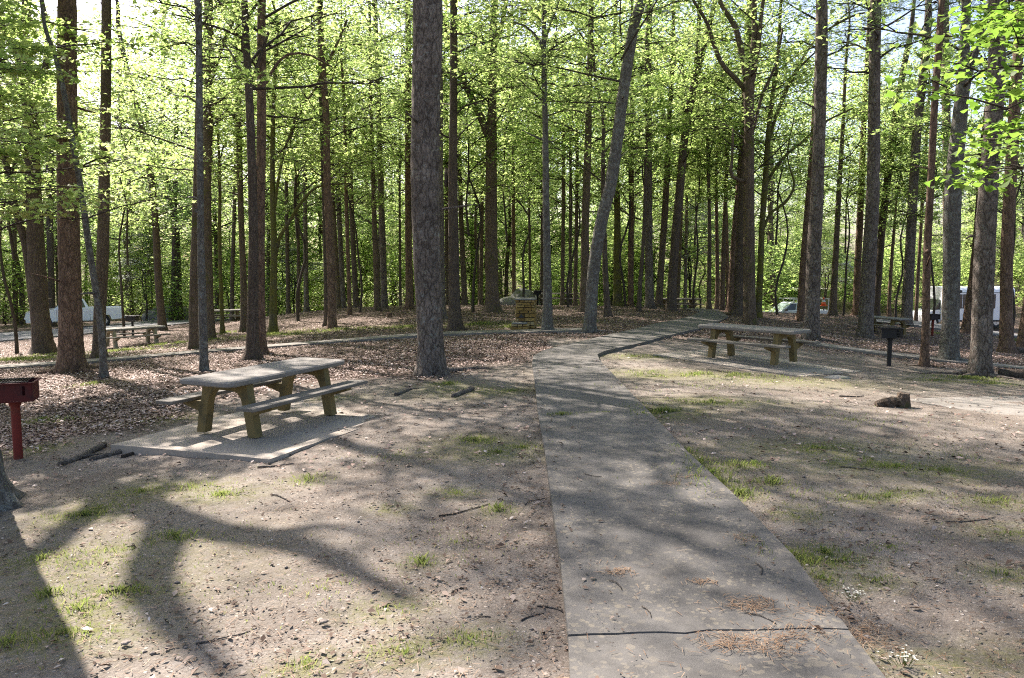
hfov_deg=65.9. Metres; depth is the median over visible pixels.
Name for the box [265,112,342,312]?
rim tree
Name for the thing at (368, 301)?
understory shrub
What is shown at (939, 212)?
understory sapling
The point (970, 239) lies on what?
understory sapling
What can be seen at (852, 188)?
understory sapling
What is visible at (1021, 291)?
understory shrub
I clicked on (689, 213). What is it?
woodland tree
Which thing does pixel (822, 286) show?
understory shrub
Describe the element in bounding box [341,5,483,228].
understory sapling
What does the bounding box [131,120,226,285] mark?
woodland tree
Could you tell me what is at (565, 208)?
woodland tree
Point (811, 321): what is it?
pine tree
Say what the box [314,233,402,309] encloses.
understory shrub
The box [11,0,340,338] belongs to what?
oak tree
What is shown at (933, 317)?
pedestal grill
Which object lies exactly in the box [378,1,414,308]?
pine tree
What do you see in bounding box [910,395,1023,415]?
pad by stump
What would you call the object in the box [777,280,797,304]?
understory shrub
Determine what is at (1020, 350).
log
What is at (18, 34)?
maple tree
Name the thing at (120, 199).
oak tree
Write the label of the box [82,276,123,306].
understory shrub
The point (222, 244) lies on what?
understory sapling
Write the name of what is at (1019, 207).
woodland tree
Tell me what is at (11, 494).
oak tree
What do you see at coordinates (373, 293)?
understory shrub
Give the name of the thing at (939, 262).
understory shrub
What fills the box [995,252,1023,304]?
understory shrub
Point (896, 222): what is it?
understory sapling
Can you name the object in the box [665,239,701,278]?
understory sapling
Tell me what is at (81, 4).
sky
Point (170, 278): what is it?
understory shrub
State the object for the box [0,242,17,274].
understory sapling
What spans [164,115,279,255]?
woodland tree
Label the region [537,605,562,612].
stick
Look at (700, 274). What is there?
understory shrub
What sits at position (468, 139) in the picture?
understory sapling
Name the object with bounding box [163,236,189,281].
understory sapling
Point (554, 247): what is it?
understory sapling
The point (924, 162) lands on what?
understory sapling
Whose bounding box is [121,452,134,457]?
branch
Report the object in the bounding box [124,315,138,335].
pedestal grill
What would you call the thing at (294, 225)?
woodland tree
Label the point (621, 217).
understory sapling
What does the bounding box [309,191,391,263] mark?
understory sapling
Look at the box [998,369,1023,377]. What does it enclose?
log
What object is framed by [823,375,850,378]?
rock
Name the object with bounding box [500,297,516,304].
boulder
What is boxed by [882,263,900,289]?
understory shrub
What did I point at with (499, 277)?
woodland tree
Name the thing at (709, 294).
pine tree
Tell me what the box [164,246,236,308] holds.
understory shrub
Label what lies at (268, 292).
understory shrub
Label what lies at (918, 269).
rim tree
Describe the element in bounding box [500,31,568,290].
rim tree
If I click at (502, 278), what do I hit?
understory shrub
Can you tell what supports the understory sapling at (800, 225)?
on the ground at (792, 534)
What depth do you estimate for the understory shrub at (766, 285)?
66.77 m
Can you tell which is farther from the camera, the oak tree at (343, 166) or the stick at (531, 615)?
the oak tree at (343, 166)
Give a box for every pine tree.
[16,0,119,375]
[113,0,283,372]
[221,0,347,328]
[303,0,410,308]
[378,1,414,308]
[381,6,447,318]
[405,0,489,379]
[567,0,683,306]
[586,0,692,308]
[658,66,764,309]
[673,122,776,310]
[703,1,804,311]
[742,0,885,320]
[784,0,952,367]
[796,0,959,338]
[797,0,841,342]
[813,0,924,315]
[862,0,987,324]
[924,0,1023,333]
[927,0,1023,380]
[936,0,1023,353]
[946,0,1023,347]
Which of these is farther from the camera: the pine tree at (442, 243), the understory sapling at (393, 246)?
the understory sapling at (393, 246)
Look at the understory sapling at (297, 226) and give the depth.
34.46 m
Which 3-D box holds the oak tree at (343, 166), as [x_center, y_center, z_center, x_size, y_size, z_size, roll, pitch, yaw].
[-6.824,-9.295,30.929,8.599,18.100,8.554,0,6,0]
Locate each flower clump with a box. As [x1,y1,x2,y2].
[832,584,864,601]
[877,645,916,667]
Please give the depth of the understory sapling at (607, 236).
59.51 m
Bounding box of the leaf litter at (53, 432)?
[0,305,1023,485]
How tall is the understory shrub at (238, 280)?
6.455 m
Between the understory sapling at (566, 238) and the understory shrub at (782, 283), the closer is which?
the understory sapling at (566, 238)
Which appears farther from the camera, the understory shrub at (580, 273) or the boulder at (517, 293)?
the understory shrub at (580, 273)
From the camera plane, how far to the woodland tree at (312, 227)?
55.38 m
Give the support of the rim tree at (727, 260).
on the ground at (792, 534)
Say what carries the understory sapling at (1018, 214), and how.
on the ground at (792, 534)
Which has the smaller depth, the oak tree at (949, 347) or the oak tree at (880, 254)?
the oak tree at (949, 347)
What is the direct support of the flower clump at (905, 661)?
on the ground at (792, 534)
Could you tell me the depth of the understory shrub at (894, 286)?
69.42 m
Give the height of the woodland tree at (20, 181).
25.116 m
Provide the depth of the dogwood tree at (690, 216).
49.44 m
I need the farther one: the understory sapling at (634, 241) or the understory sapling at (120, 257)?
the understory sapling at (120, 257)
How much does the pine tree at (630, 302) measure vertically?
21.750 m
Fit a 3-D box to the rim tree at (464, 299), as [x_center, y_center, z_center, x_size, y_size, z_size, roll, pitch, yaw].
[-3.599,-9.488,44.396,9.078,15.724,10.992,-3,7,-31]
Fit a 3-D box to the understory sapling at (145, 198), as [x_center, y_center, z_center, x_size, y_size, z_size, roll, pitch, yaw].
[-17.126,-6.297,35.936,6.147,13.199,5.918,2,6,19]
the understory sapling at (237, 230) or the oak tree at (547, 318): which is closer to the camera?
the oak tree at (547, 318)
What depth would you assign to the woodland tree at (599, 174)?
87.73 m
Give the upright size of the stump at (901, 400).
0.334 m
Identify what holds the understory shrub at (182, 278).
on the ground at (792, 534)
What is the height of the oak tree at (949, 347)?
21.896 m
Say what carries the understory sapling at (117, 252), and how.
on the ground at (792, 534)
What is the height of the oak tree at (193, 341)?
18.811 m
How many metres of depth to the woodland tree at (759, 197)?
101.51 m
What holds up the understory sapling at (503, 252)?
on the ground at (792, 534)
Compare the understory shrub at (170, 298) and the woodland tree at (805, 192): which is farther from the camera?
the woodland tree at (805, 192)
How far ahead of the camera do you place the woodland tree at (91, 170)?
80.83 m
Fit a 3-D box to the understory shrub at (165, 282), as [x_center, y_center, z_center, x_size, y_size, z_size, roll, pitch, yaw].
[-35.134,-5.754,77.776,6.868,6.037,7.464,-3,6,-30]
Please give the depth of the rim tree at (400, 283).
45.35 m
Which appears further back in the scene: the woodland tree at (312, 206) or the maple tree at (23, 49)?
the woodland tree at (312, 206)
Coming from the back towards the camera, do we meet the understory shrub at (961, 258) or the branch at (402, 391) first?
the understory shrub at (961, 258)
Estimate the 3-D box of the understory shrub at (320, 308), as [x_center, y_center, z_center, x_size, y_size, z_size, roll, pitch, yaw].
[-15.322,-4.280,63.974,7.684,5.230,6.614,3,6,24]
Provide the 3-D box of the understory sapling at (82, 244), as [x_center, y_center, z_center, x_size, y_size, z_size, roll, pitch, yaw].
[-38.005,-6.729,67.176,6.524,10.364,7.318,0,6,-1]
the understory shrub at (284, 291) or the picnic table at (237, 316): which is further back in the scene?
the understory shrub at (284, 291)
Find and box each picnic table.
[106,325,170,347]
[156,357,367,437]
[214,309,239,321]
[541,293,579,298]
[663,298,703,307]
[687,323,820,364]
[849,315,918,334]
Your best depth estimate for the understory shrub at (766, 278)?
73.25 m
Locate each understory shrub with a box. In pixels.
[0,252,28,324]
[0,254,55,318]
[0,273,24,316]
[82,273,124,305]
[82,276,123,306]
[85,248,165,309]
[88,263,135,300]
[109,272,155,320]
[120,248,189,310]
[132,257,185,308]
[132,275,189,320]
[139,253,189,307]
[141,262,219,307]
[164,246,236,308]
[165,241,265,318]
[182,284,235,314]
[183,264,277,315]
[213,234,323,315]
[213,248,285,313]
[214,249,303,304]
[265,259,318,311]
[265,275,296,314]
[277,270,320,311]
[296,259,359,310]
[296,280,323,311]
[302,273,323,310]
[303,257,371,307]
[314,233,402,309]
[346,272,396,306]
[352,262,398,306]
[364,250,415,305]
[387,272,414,305]
[459,255,484,304]
[460,272,507,304]
[475,268,520,298]
[501,247,560,293]
[502,258,556,295]
[502,279,516,297]
[510,260,565,303]
[528,247,602,304]
[528,264,579,304]
[555,213,668,305]
[557,245,626,303]
[578,225,714,307]
[578,248,655,305]
[598,244,668,305]
[627,256,666,297]
[654,259,687,301]
[656,264,719,307]
[680,248,729,299]
[681,250,729,291]
[711,230,841,311]
[714,238,799,309]
[755,246,791,303]
[756,235,801,275]
[756,258,798,304]
[764,258,797,305]
[765,228,801,256]
[777,242,830,300]
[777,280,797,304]
[779,255,842,300]
[822,249,902,308]
[824,242,895,302]
[838,273,853,298]
[852,262,922,306]
[854,233,902,266]
[880,240,970,310]
[881,240,916,290]
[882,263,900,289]
[884,231,942,292]
[898,281,931,308]
[917,243,968,279]
[931,265,969,285]
[934,249,998,285]
[934,255,969,285]
[965,226,1022,273]
[971,226,1023,276]
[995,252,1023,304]
[1013,248,1023,294]
[1013,253,1023,304]
[1014,238,1023,281]
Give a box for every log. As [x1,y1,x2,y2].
[57,442,106,465]
[89,449,121,460]
[451,385,474,397]
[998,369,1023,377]
[1016,347,1023,353]
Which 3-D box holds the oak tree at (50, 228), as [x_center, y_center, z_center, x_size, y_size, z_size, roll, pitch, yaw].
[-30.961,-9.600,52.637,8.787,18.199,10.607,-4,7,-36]
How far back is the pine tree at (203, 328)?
17.60 m
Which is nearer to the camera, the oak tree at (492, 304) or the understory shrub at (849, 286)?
the oak tree at (492, 304)
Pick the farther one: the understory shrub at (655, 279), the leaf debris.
the understory shrub at (655, 279)
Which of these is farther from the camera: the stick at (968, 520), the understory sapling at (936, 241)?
the understory sapling at (936, 241)
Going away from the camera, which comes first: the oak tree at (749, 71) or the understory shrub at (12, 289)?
the oak tree at (749, 71)
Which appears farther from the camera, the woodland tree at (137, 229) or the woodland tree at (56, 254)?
the woodland tree at (137, 229)
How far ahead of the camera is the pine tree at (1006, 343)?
27.32 m
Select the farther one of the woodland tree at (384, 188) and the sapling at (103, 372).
the woodland tree at (384, 188)
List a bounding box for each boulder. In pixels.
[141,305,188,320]
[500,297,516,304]
[511,288,534,297]
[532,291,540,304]
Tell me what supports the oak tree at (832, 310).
on the ground at (792, 534)
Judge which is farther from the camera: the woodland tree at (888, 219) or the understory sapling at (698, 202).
the woodland tree at (888, 219)
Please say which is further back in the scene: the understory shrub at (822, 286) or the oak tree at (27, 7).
the understory shrub at (822, 286)
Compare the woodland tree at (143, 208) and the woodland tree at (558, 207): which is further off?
the woodland tree at (558, 207)
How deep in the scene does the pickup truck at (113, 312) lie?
49.69 m
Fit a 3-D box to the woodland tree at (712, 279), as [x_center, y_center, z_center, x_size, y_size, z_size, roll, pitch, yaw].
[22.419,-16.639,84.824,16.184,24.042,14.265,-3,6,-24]
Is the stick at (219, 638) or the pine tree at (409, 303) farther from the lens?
the pine tree at (409, 303)
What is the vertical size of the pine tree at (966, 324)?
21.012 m
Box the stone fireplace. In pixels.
[510,298,536,329]
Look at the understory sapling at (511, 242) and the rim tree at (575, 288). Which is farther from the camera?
the understory sapling at (511, 242)
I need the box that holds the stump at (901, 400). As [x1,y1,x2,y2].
[874,392,910,407]
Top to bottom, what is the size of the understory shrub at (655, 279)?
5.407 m
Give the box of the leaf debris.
[0,348,1023,677]
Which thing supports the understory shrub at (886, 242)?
on the ground at (792, 534)
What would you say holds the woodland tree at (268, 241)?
on the ground at (792, 534)
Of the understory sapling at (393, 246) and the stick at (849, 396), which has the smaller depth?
the stick at (849, 396)
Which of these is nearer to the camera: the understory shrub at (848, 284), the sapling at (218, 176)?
the sapling at (218, 176)
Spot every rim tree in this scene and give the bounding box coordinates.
[0,79,89,324]
[110,93,231,319]
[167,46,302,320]
[190,47,364,313]
[252,1,374,311]
[254,0,470,315]
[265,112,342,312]
[266,26,404,308]
[270,35,404,308]
[271,6,404,307]
[358,27,411,305]
[364,1,556,304]
[382,31,537,304]
[443,16,541,304]
[444,0,569,292]
[445,0,657,304]
[467,0,671,305]
[497,34,608,304]
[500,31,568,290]
[529,96,608,305]
[622,27,773,308]
[655,64,721,307]
[657,9,830,306]
[723,112,834,306]
[879,55,969,320]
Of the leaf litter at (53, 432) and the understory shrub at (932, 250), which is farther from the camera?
the understory shrub at (932, 250)
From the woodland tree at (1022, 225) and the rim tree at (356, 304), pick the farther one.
the woodland tree at (1022, 225)
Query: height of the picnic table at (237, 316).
0.735 m
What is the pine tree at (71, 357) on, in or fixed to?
on the ground at (792, 534)
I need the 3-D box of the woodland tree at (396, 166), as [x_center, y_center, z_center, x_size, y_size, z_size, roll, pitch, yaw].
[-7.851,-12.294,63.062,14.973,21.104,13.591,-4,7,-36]
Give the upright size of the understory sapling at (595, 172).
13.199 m
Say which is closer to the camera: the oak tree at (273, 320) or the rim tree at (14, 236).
the oak tree at (273, 320)
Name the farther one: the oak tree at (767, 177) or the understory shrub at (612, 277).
the understory shrub at (612, 277)
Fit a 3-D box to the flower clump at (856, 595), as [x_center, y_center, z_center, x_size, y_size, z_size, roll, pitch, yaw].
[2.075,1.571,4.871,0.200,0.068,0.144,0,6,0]
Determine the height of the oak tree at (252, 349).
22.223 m
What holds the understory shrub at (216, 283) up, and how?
on the ground at (792, 534)
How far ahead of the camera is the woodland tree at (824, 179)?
89.52 m
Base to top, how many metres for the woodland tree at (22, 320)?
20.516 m
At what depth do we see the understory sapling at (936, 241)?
68.05 m
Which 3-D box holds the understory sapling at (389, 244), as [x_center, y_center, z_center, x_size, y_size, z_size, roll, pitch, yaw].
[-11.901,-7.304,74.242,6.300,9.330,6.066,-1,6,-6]
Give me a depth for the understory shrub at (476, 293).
58.44 m
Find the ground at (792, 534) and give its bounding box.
[0,254,1023,677]
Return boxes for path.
[532,307,885,677]
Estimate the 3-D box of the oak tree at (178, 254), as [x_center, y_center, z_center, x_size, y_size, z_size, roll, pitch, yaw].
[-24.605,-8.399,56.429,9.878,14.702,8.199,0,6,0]
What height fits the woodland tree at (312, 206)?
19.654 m
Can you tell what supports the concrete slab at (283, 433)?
on the ground at (792, 534)
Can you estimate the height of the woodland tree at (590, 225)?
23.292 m
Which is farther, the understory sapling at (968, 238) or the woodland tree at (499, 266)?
the understory sapling at (968, 238)
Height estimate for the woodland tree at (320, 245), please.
21.652 m
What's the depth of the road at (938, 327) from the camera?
40.63 m
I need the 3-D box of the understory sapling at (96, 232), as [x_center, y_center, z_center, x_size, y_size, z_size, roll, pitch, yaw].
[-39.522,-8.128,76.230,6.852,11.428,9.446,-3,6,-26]
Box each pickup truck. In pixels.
[24,298,124,324]
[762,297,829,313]
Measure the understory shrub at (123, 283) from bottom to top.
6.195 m
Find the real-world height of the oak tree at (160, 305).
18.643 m
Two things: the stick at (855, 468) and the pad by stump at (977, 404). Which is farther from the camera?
the pad by stump at (977, 404)
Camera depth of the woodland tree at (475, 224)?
53.13 m
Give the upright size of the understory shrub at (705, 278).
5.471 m
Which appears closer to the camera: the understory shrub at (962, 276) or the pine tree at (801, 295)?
the pine tree at (801, 295)
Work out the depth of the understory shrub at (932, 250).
77.79 m
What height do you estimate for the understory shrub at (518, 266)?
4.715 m
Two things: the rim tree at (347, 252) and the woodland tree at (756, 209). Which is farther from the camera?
the woodland tree at (756, 209)
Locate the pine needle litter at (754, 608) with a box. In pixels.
[0,374,1023,677]
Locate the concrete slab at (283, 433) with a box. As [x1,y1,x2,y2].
[111,399,374,462]
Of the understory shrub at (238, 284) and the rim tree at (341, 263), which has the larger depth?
the understory shrub at (238, 284)
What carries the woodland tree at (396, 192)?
on the ground at (792, 534)
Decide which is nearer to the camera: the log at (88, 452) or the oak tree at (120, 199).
the log at (88, 452)
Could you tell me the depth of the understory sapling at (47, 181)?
29.12 m
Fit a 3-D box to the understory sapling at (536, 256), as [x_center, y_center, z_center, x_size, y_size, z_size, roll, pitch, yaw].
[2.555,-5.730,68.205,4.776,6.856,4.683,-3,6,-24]
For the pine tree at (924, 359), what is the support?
on the ground at (792, 534)
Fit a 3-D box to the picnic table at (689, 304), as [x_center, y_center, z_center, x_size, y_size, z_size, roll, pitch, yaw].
[9.269,-1.905,44.026,2.414,0.728,1.534,0,6,-2]
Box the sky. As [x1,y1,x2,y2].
[0,0,1023,259]
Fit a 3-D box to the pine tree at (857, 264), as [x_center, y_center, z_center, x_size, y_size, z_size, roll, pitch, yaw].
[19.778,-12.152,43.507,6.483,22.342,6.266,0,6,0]
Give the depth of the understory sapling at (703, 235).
55.25 m
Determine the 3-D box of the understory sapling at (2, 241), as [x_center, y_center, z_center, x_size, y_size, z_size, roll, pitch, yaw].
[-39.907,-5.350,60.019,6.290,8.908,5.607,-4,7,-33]
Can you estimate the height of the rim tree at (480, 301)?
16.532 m
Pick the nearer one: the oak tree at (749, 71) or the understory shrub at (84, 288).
the oak tree at (749, 71)
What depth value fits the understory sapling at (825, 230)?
80.09 m
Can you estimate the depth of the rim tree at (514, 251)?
46.52 m
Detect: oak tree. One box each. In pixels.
[0,0,82,243]
[0,0,172,354]
[0,438,26,511]
[2,62,98,325]
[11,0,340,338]
[55,0,247,330]
[81,50,178,314]
[85,0,311,349]
[86,9,191,311]
[96,0,357,331]
[97,116,226,319]
[100,0,408,362]
[120,0,392,353]
[136,0,386,333]
[213,0,448,326]
[255,0,483,310]
[316,0,618,330]
[361,0,610,312]
[443,0,690,329]
[443,0,770,333]
[467,0,715,311]
[484,0,705,316]
[547,0,696,306]
[574,0,788,307]
[576,0,813,310]
[592,69,706,311]
[642,0,850,325]
[643,0,863,316]
[671,0,904,317]
[675,79,773,310]
[770,0,950,315]
[784,0,1023,360]
[824,0,954,315]
[885,0,1023,323]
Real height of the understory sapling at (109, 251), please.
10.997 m
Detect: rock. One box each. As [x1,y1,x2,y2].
[120,640,130,644]
[319,618,328,623]
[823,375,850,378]
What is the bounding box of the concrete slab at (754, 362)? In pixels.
[653,348,861,376]
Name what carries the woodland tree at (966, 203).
on the ground at (792, 534)
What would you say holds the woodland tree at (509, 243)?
on the ground at (792, 534)
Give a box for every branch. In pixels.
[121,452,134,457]
[394,386,418,395]
[467,359,490,361]
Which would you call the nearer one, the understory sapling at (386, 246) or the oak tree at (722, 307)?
the oak tree at (722, 307)
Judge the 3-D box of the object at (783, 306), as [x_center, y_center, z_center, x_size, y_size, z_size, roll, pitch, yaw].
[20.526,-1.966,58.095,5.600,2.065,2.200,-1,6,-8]
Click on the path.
(612, 449)
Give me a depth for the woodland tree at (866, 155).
98.54 m
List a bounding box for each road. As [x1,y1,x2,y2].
[0,316,266,341]
[876,319,1017,336]
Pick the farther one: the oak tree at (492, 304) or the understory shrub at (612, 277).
the understory shrub at (612, 277)
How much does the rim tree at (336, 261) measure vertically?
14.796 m
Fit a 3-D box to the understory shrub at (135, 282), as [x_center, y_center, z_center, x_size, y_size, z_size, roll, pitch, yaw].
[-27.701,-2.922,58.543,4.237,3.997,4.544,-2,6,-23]
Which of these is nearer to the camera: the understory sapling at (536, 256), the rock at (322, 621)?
the rock at (322, 621)
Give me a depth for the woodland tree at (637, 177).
51.96 m
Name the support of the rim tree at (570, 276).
on the ground at (792, 534)
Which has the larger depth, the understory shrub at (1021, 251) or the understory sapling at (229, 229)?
the understory shrub at (1021, 251)
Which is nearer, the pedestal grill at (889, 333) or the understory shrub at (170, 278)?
the pedestal grill at (889, 333)
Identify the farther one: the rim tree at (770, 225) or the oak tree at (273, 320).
the rim tree at (770, 225)
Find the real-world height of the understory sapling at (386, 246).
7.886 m
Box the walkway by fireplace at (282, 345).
[0,328,581,368]
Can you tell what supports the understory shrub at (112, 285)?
on the ground at (792, 534)
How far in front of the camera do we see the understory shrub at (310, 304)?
63.77 m
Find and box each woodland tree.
[0,42,43,259]
[0,59,54,262]
[0,62,96,323]
[2,105,90,257]
[8,86,122,304]
[15,122,119,303]
[16,101,95,267]
[19,2,228,314]
[42,120,141,258]
[79,81,193,298]
[81,0,302,243]
[88,92,182,240]
[89,0,318,317]
[91,151,178,304]
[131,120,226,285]
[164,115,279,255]
[172,0,343,316]
[217,9,401,261]
[220,80,318,261]
[229,62,362,306]
[230,122,358,271]
[243,132,356,252]
[276,1,411,305]
[279,0,471,298]
[288,105,397,281]
[335,76,443,305]
[349,109,404,259]
[359,93,404,297]
[360,54,479,254]
[385,19,555,303]
[386,97,549,294]
[401,89,533,297]
[443,33,572,296]
[443,46,558,298]
[463,28,619,279]
[474,73,580,288]
[517,118,609,275]
[535,157,580,259]
[548,0,767,285]
[552,1,719,248]
[559,128,641,294]
[566,129,660,246]
[567,75,644,242]
[594,132,660,258]
[610,16,780,269]
[622,63,736,243]
[639,96,735,288]
[641,93,757,302]
[653,96,729,286]
[658,87,792,292]
[719,135,785,239]
[720,50,854,299]
[732,139,796,240]
[755,84,858,246]
[758,107,865,246]
[778,145,856,241]
[779,148,831,252]
[802,55,978,256]
[824,74,937,237]
[831,76,926,264]
[845,123,941,259]
[856,129,965,249]
[934,90,1023,272]
[937,141,1023,233]
[961,149,1001,258]
[962,67,1023,284]
[966,115,1023,229]
[1000,105,1023,223]
[1002,133,1023,232]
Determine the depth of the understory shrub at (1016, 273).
67.34 m
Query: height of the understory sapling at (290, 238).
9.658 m
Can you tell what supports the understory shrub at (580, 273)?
on the ground at (792, 534)
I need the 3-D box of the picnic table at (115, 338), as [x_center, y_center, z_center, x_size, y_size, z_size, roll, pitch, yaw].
[-14.916,-0.101,31.019,1.534,0.735,2.414,5,8,42]
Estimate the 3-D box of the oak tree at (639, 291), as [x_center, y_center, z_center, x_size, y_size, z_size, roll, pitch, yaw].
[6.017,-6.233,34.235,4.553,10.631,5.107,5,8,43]
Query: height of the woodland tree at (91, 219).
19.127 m
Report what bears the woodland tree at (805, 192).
on the ground at (792, 534)
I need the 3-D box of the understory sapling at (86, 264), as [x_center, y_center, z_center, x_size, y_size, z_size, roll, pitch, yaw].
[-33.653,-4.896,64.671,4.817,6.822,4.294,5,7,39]
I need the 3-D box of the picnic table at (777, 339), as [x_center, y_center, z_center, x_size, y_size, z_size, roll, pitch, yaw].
[5.349,0.098,17.615,1.534,0.735,2.414,-5,8,-42]
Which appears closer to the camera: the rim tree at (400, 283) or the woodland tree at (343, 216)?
the rim tree at (400, 283)
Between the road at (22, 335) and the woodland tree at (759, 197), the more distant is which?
the woodland tree at (759, 197)
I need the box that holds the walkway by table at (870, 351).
[796,339,1023,368]
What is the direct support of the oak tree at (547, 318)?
on the ground at (792, 534)
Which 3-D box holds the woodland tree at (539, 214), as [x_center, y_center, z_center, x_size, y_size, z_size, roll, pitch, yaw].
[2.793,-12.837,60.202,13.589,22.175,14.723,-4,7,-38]
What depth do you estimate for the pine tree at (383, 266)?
38.52 m
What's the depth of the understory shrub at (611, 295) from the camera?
51.55 m
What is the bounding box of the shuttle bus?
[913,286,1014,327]
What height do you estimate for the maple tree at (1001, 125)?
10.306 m
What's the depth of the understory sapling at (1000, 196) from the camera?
37.58 m
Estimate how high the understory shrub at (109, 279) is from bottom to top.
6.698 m
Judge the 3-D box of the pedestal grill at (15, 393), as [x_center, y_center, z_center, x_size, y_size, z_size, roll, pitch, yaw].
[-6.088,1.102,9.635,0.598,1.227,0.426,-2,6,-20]
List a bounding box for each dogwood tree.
[108,205,189,320]
[246,216,323,312]
[628,162,757,307]
[778,213,854,309]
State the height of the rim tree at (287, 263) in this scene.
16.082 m
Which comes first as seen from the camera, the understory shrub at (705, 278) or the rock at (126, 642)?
the rock at (126, 642)
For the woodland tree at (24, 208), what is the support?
on the ground at (792, 534)
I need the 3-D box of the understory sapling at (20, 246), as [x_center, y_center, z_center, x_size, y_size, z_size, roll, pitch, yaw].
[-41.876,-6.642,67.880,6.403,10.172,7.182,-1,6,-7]
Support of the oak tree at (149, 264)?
on the ground at (792, 534)
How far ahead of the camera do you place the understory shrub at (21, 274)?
57.51 m
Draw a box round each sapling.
[0,0,117,353]
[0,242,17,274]
[1,205,55,274]
[1,215,25,323]
[40,0,109,377]
[43,200,96,272]
[78,53,191,335]
[80,201,122,265]
[80,214,137,305]
[81,238,122,288]
[91,204,147,289]
[109,231,143,309]
[122,218,186,285]
[140,83,288,333]
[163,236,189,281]
[166,173,247,315]
[180,204,247,264]
[212,232,238,264]
[222,191,295,262]
[224,206,247,266]
[226,1,394,320]
[246,190,321,314]
[288,56,405,312]
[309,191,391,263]
[337,212,394,294]
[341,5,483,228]
[356,205,404,259]
[357,221,404,267]
[358,224,404,271]
[363,179,444,302]
[386,195,465,254]
[386,236,413,303]
[387,14,559,311]
[401,183,477,251]
[443,43,566,297]
[458,187,527,268]
[458,219,484,303]
[478,192,550,277]
[483,208,532,261]
[501,31,639,307]
[502,170,589,256]
[520,236,559,278]
[532,220,580,270]
[550,225,591,283]
[553,217,580,266]
[560,39,710,306]
[578,218,626,303]
[589,206,641,249]
[607,224,656,281]
[631,55,761,307]
[642,177,732,308]
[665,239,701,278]
[666,203,720,290]
[691,208,732,289]
[691,233,714,282]
[706,37,848,314]
[755,190,804,248]
[776,58,896,315]
[779,195,833,242]
[793,217,834,260]
[821,223,861,276]
[844,79,948,316]
[849,131,942,316]
[856,39,984,324]
[904,223,969,274]
[905,203,942,249]
[936,190,1023,257]
[937,40,1023,328]
[961,204,972,252]
[961,222,973,255]
[999,185,1021,232]
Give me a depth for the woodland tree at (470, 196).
79.31 m
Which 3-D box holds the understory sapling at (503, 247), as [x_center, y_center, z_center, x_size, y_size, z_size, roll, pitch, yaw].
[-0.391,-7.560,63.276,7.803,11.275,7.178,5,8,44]
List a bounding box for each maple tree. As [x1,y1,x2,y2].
[0,0,164,147]
[0,0,196,229]
[86,0,128,358]
[858,0,1023,116]
[892,0,1023,196]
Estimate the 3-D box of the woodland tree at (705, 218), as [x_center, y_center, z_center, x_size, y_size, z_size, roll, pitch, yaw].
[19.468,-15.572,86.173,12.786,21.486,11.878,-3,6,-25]
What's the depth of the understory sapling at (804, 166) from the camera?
40.07 m
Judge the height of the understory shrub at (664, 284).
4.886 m
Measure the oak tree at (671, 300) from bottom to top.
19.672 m
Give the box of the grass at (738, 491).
[0,307,1023,677]
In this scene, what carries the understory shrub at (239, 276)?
on the ground at (792, 534)
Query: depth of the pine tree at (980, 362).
17.33 m
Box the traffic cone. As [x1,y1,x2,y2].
[820,297,827,305]
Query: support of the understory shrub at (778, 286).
on the ground at (792, 534)
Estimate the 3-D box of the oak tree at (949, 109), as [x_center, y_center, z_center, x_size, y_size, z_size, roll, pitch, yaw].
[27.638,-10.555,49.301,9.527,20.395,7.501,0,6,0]
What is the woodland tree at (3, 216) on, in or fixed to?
on the ground at (792, 534)
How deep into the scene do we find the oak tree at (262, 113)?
21.16 m
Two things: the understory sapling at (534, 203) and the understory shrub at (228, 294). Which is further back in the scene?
the understory shrub at (228, 294)
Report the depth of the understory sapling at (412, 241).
61.11 m
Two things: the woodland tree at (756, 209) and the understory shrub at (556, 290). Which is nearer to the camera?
the understory shrub at (556, 290)
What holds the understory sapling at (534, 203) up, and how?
on the ground at (792, 534)
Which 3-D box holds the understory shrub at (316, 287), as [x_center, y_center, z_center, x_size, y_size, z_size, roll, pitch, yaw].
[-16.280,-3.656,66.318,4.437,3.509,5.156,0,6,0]
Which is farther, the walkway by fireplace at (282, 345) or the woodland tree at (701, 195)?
the woodland tree at (701, 195)
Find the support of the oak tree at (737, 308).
on the ground at (792, 534)
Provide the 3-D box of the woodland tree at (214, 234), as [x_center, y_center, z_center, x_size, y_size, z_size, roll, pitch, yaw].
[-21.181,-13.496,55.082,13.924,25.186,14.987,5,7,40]
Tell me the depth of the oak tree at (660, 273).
40.16 m
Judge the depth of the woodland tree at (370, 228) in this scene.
65.28 m
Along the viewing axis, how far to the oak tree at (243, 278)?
32.13 m
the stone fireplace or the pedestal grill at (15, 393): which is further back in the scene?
the stone fireplace
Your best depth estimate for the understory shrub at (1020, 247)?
88.27 m
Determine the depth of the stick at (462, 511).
6.74 m
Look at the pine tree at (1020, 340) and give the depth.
32.50 m
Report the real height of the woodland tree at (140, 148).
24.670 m
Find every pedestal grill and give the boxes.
[0,377,40,459]
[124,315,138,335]
[532,290,541,304]
[875,326,903,365]
[930,314,941,335]
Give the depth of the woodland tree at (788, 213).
75.65 m
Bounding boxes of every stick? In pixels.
[195,631,249,643]
[257,463,293,467]
[439,503,489,515]
[520,613,543,620]
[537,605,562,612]
[743,611,775,623]
[839,395,863,396]
[839,466,873,470]
[945,516,995,521]
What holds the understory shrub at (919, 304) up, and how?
on the ground at (792, 534)
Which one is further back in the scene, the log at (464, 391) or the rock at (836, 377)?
the rock at (836, 377)
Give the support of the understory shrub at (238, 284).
on the ground at (792, 534)

